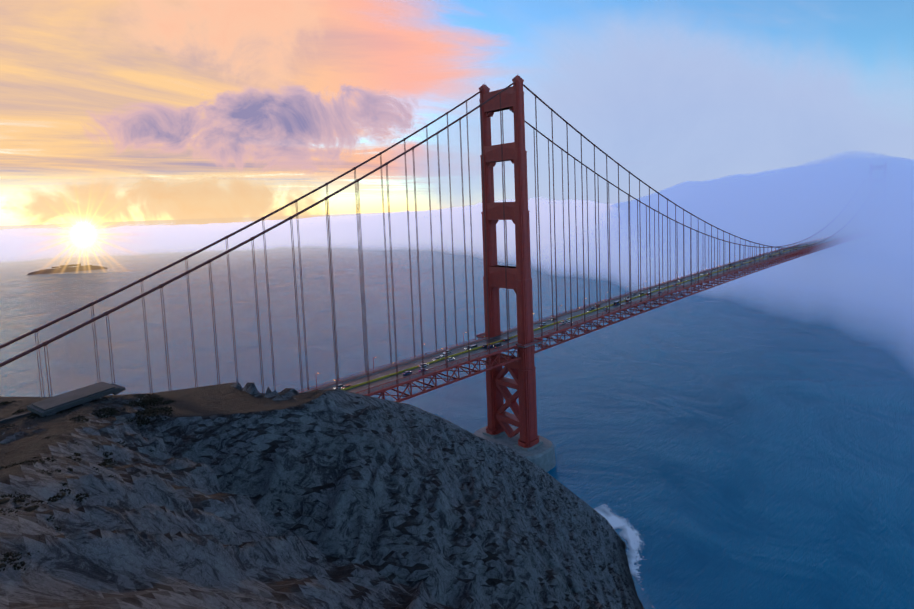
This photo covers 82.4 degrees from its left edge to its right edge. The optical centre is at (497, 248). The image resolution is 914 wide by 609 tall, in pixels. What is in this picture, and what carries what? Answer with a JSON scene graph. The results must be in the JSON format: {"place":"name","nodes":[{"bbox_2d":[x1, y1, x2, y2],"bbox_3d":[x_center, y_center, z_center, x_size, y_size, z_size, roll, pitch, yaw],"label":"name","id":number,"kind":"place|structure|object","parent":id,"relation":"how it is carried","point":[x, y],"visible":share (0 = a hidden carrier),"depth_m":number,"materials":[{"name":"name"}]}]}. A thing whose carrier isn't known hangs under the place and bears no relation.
{"place":"outdoors","nodes":[
{"label":"outdoors","id":0,"kind":"place"},
{"bbox_2d":[0,167,392,232],"bbox_3d":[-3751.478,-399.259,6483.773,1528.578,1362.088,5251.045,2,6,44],"label":"cloud","id":1,"kind":"structure","parent":0,"point":[148,201],"depth_m":6297.94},
{"bbox_2d":[125,0,317,85],"bbox_3d":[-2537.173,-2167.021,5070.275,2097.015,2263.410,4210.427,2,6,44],"label":"cloud","id":2,"kind":"structure","parent":0,"point":[243,38],"depth_m":5024.73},
{"bbox_2d":[13,66,512,194],"bbox_3d":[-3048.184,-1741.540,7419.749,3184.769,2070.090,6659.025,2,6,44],"label":"cloud","id":3,"kind":"structure","parent":0,"point":[291,127],"depth_m":7320.07,"materials":[{"name":"purple"}]},
{"bbox_2d":[0,382,643,608],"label":"headland terrain","id":4,"kind":"structure","parent":0,"point":[234,495],"depth_m":78.00,"materials":[{"name":"grey stone"}]},
{"bbox_2d":[0,382,125,423],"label":"concrete bunker","id":5,"kind":"object","parent":4,"relation":"on","point":[83,396],"visible":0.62,"depth_m":89.89},
{"bbox_2d":[0,394,175,570],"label":"plateau scrub","id":6,"kind":"object","parent":4,"relation":"on","point":[146,402],"visible":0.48,"depth_m":60.45,"materials":[{"name":"plant"}]},
{"bbox_2d":[392,81,475,110],"bbox_3d":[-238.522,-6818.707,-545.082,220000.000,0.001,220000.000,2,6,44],"label":"cloud","id":7,"kind":"structure","parent":0,"point":[430,91],"depth_m":30009.94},
{"bbox_2d":[0,211,913,608],"bbox_3d":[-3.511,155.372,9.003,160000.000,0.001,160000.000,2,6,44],"label":"sea","id":8,"kind":"structure","parent":0,"point":[726,453],"depth_m":478.56,"materials":[{"name":"liquid"}]},
{"bbox_2d":[27,262,106,274],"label":"island","id":9,"kind":"structure","parent":8,"relation":"on","point":[66,268],"depth_m":1630.91,"materials":[{"name":"brown stone"}]},
{"bbox_2d":[0,204,209,263],"bbox_3d":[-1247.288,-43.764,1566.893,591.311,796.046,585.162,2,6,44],"label":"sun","id":10,"kind":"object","parent":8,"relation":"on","point":[78,237],"visible":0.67,"depth_m":1565.81,"materials":[{"name":"white"}]},
{"bbox_2d":[473,425,555,471],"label":"pier","id":11,"kind":"structure","parent":8,"relation":"in","point":[541,453],"depth_m":310.73,"materials":[{"name":"concrete"}]},
{"bbox_2d":[479,75,538,447],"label":"tower","id":12,"kind":"structure","parent":11,"relation":"on","point":[523,418],"depth_m":309.56,"materials":[{"name":"red metal"}]},
{"bbox_2d":[0,82,890,366],"bbox_3d":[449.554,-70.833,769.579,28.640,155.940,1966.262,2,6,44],"label":"cables","id":13,"kind":"object","parent":12,"relation":"attached to","point":[306,210],"visible":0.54,"depth_m":214.86,"materials":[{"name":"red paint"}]},
{"bbox_2d":[35,93,882,396],"bbox_3d":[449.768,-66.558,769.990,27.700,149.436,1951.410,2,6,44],"label":"suspender ropes","id":14,"kind":"object","parent":13,"relation":"hanging from","point":[453,259],"visible":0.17,"depth_m":287.19,"materials":[{"name":"red paint"}]},
{"bbox_2d":[593,504,654,608],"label":"surf foam","id":15,"kind":"object","parent":8,"relation":"on","point":[631,536],"visible":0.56,"depth_m":243.80,"materials":[{"name":"white"}]},
{"bbox_2d":[0,0,913,194],"bbox_3d":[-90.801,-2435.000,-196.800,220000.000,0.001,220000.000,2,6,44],"label":"cloud","id":16,"kind":"structure","parent":0,"point":[51,52],"depth_m":9159.00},
{"bbox_2d":[0,0,913,376],"label":"sky","id":17,"kind":"structure","parent":0,"point":[788,205],"materials":[{"name":"blue"}]},
{"bbox_2d":[298,231,867,401],"bbox_3d":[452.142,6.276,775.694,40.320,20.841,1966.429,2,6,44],"label":"deck steelwork","id":18,"kind":"object","parent":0,"point":[735,273],"visible":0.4,"depth_m":341.60,"materials":[{"name":"red metal"}]},
{"bbox_2d":[302,233,860,394],"bbox_3d":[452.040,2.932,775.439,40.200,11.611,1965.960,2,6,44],"label":"sidewalks","id":19,"kind":"structure","parent":18,"relation":"on","point":[459,362],"depth_m":308.57,"materials":[{"name":"concrete"}]},
{"bbox_2d":[316,233,855,388],"bbox_3d":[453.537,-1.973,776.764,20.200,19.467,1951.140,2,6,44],"label":"lamp posts","id":20,"kind":"object","parent":19,"relation":"on","point":[578,307],"visible":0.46,"depth_m":356.79,"materials":[{"name":"metal"}]},
{"bbox_2d":[322,234,844,392],"bbox_3d":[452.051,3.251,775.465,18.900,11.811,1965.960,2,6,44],"label":"roadway","id":21,"kind":"structure","parent":18,"relation":"on","point":[415,370],"depth_m":315.02,"materials":[{"name":"grey asphalt"}]},
{"bbox_2d":[326,243,807,388],"bbox_3d":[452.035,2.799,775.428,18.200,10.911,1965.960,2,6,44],"label":"edge lines","id":22,"kind":"object","parent":21,"relation":"on","point":[505,334],"visible":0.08,"depth_m":318.18,"materials":[{"name":"white paint"}]},
{"bbox_2d":[333,244,811,388],"bbox_3d":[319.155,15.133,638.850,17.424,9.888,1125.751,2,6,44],"label":"cars","id":23,"kind":"object","parent":21,"relation":"on","point":[496,345],"visible":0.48,"depth_m":299.79,"materials":[{"name":"grey"}]},
{"bbox_2d":[340,242,817,389],"bbox_3d":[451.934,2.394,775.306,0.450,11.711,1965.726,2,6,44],"label":"median barrier","id":24,"kind":"object","parent":21,"relation":"on","point":[353,386],"visible":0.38,"depth_m":311.14,"materials":[{"name":"yellow paint"}]},
{"bbox_2d":[353,246,808,385],"bbox_3d":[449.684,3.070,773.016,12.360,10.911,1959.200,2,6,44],"label":"lane dashes","id":25,"kind":"object","parent":21,"relation":"on","point":[567,321],"visible":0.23,"depth_m":356.26,"materials":[{"name":"white paint"}]},
{"bbox_2d":[403,236,844,374],"bbox_3d":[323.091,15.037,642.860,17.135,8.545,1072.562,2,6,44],"label":"cars","id":26,"kind":"object","parent":21,"relation":"on","point":[491,346],"visible":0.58,"depth_m":299.93,"materials":[{"name":"blue"}]},
{"bbox_2d":[381,0,913,212],"bbox_3d":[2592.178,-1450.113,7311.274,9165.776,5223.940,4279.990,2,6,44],"label":"cloud","id":27,"kind":"structure","parent":0,"point":[658,106],"depth_m":7299.06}
]}

